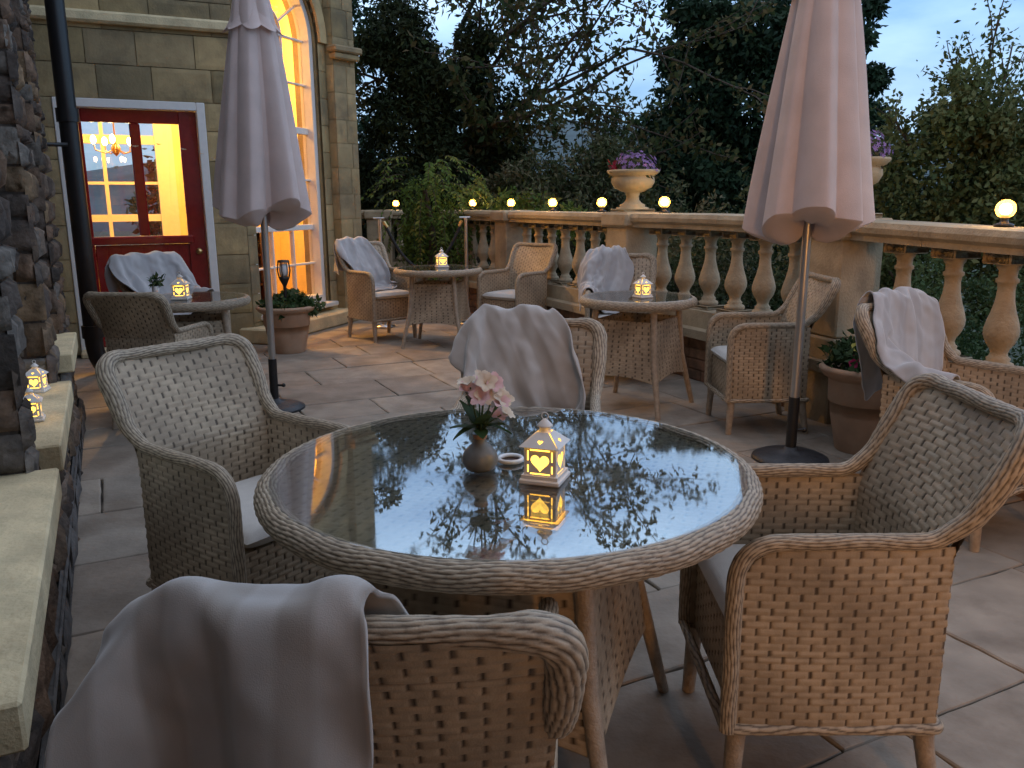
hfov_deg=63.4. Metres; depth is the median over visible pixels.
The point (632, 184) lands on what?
garden urn
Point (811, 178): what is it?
closed parasol
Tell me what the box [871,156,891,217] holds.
garden urn
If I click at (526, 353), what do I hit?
wool blanket
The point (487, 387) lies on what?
flower posy
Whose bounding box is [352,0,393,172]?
slender tree
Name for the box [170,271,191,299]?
heart lantern
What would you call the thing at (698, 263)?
shrub
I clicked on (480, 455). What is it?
bud vase
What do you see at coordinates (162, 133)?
rear window
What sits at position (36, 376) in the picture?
heart lantern
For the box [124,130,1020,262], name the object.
distant wood
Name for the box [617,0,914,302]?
round dark tree
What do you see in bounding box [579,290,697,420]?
round table
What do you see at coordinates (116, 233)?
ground
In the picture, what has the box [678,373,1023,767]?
rattan armchair
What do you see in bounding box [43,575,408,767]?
wool blanket
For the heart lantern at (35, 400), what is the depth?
2.93 m
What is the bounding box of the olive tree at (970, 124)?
[870,0,1023,358]
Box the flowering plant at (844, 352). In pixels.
[816,328,860,372]
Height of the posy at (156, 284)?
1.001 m
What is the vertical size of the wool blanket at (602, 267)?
0.520 m
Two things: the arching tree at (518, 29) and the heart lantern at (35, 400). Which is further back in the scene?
the arching tree at (518, 29)
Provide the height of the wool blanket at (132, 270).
0.507 m
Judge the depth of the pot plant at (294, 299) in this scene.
7.58 m
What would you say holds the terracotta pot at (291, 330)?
on the terrace paving
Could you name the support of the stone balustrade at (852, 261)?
on the terrace paving
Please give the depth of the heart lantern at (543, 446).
1.81 m
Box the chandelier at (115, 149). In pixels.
[90,123,130,155]
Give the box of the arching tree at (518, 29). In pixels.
[353,0,785,255]
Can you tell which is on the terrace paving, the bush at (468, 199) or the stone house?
the stone house
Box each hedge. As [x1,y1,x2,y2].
[556,271,782,314]
[752,251,1023,366]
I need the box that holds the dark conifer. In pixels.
[354,0,536,263]
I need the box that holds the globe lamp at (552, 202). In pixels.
[548,200,556,210]
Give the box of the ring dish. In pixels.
[498,453,523,464]
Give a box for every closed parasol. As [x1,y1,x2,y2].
[212,0,311,412]
[742,0,874,463]
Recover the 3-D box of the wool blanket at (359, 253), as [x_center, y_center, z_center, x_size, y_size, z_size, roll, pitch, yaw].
[-1.477,-1.237,8.430,0.517,0.521,0.641,-11,17,-41]
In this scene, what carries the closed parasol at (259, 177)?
on the terrace paving
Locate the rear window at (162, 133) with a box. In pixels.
[82,122,180,248]
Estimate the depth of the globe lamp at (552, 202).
8.47 m
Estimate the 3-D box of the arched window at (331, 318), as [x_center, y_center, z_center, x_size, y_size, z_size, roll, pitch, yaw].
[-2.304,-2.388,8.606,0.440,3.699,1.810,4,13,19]
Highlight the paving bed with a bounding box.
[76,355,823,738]
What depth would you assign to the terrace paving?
3.04 m
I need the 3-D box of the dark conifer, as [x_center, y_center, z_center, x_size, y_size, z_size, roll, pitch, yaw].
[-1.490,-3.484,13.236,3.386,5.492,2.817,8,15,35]
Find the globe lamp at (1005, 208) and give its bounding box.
[993,203,1014,226]
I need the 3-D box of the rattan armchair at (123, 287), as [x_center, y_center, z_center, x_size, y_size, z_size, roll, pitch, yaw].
[-2.566,-0.469,6.289,0.684,0.956,0.584,9,15,36]
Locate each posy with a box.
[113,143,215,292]
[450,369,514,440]
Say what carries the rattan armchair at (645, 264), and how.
on the terrace paving
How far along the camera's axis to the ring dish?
1.99 m
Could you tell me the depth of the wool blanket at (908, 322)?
3.62 m
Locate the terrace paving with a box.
[64,313,1023,767]
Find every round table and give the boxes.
[162,291,250,335]
[253,407,762,767]
[393,264,481,348]
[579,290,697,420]
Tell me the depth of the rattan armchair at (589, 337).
3.11 m
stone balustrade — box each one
[361,210,410,267]
[441,210,1023,500]
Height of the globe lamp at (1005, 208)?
0.131 m
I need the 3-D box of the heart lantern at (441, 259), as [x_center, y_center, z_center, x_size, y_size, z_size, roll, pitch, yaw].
[-0.673,-1.212,7.923,0.113,0.189,0.113,-5,13,-19]
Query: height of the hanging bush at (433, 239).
1.904 m
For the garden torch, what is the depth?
7.48 m
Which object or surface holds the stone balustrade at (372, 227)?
on the terrace paving
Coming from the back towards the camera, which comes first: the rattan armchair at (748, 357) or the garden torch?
the garden torch
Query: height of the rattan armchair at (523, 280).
0.947 m
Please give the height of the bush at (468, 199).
2.497 m
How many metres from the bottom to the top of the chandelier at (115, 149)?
1.680 m
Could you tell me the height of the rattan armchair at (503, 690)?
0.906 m
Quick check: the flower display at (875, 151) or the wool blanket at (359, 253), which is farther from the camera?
the wool blanket at (359, 253)
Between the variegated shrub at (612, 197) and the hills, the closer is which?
the variegated shrub at (612, 197)
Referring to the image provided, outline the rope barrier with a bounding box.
[373,216,469,327]
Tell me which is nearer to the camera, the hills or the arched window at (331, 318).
the arched window at (331, 318)
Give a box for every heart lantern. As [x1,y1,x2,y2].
[23,384,45,421]
[25,360,50,393]
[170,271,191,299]
[435,247,448,267]
[519,412,569,487]
[632,272,652,298]
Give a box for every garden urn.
[607,169,659,211]
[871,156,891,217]
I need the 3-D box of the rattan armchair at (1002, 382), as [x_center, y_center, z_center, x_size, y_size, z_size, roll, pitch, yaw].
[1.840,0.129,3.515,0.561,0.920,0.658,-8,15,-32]
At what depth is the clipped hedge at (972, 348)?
6.15 m
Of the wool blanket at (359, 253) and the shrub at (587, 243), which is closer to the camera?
the wool blanket at (359, 253)
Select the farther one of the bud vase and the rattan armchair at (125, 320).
the rattan armchair at (125, 320)
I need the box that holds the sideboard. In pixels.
[256,233,264,299]
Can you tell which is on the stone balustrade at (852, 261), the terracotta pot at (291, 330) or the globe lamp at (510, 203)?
the globe lamp at (510, 203)
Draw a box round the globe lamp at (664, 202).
[659,199,669,212]
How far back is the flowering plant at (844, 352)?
4.43 m
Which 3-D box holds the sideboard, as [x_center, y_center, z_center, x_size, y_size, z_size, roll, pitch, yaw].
[-3.288,-1.312,9.646,0.730,1.005,0.400,-6,14,-25]
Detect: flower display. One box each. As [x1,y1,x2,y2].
[608,150,660,178]
[870,130,893,168]
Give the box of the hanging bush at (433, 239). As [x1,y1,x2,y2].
[361,155,493,279]
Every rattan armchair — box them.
[83,291,213,428]
[95,333,349,589]
[115,278,231,332]
[335,241,416,342]
[364,597,588,767]
[452,318,606,411]
[477,242,557,309]
[584,253,656,317]
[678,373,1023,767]
[704,272,840,434]
[855,303,1023,552]
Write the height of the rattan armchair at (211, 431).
0.920 m
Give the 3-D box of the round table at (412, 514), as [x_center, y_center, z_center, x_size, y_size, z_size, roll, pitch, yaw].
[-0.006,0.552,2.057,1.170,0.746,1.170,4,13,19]
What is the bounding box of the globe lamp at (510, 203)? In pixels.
[507,201,514,209]
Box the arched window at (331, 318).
[240,0,358,344]
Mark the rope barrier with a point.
(407, 260)
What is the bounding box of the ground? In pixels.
[94,231,1023,365]
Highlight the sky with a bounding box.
[81,0,1023,170]
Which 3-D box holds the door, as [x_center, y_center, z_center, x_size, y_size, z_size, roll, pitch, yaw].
[-3.385,-1.425,7.606,1.245,2.262,0.400,-6,14,-25]
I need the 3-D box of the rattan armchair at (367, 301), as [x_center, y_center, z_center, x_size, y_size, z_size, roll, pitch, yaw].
[-1.379,-0.956,8.448,0.589,0.966,0.691,-11,17,-41]
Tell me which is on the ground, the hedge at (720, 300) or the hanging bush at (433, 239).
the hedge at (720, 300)
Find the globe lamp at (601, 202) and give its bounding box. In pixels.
[597,200,606,211]
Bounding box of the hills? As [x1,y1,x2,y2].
[87,119,980,231]
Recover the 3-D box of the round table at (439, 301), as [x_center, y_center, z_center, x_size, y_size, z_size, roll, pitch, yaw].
[-0.705,-0.751,8.004,0.850,0.746,0.850,2,13,10]
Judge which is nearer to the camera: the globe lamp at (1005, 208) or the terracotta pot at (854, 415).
the globe lamp at (1005, 208)
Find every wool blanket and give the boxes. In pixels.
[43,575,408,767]
[105,251,213,314]
[334,236,396,290]
[448,304,585,409]
[577,244,633,313]
[853,286,959,400]
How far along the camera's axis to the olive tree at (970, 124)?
7.60 m
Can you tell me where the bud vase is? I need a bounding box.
[462,432,497,472]
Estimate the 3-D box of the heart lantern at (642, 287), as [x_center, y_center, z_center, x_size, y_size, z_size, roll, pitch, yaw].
[0.841,-0.637,5.319,0.098,0.164,0.098,-7,14,-27]
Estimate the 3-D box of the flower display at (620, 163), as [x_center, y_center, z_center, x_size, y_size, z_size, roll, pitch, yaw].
[1.042,-1.837,7.076,0.467,0.317,0.454,0,12,0]
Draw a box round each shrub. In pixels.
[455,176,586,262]
[477,129,655,265]
[516,175,788,304]
[639,166,789,307]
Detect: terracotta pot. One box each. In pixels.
[256,305,314,353]
[819,359,881,454]
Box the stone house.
[0,0,361,767]
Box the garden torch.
[277,260,290,300]
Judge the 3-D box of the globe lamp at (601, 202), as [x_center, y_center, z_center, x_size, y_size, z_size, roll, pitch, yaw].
[0.825,-1.646,7.605,0.092,0.131,0.092,0,12,0]
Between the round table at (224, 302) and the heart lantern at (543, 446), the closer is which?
the heart lantern at (543, 446)
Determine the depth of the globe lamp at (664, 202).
6.76 m
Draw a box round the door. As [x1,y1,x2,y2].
[51,97,219,358]
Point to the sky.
(910, 36)
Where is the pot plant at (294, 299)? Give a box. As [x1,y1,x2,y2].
[255,288,325,320]
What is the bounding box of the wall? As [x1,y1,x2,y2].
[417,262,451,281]

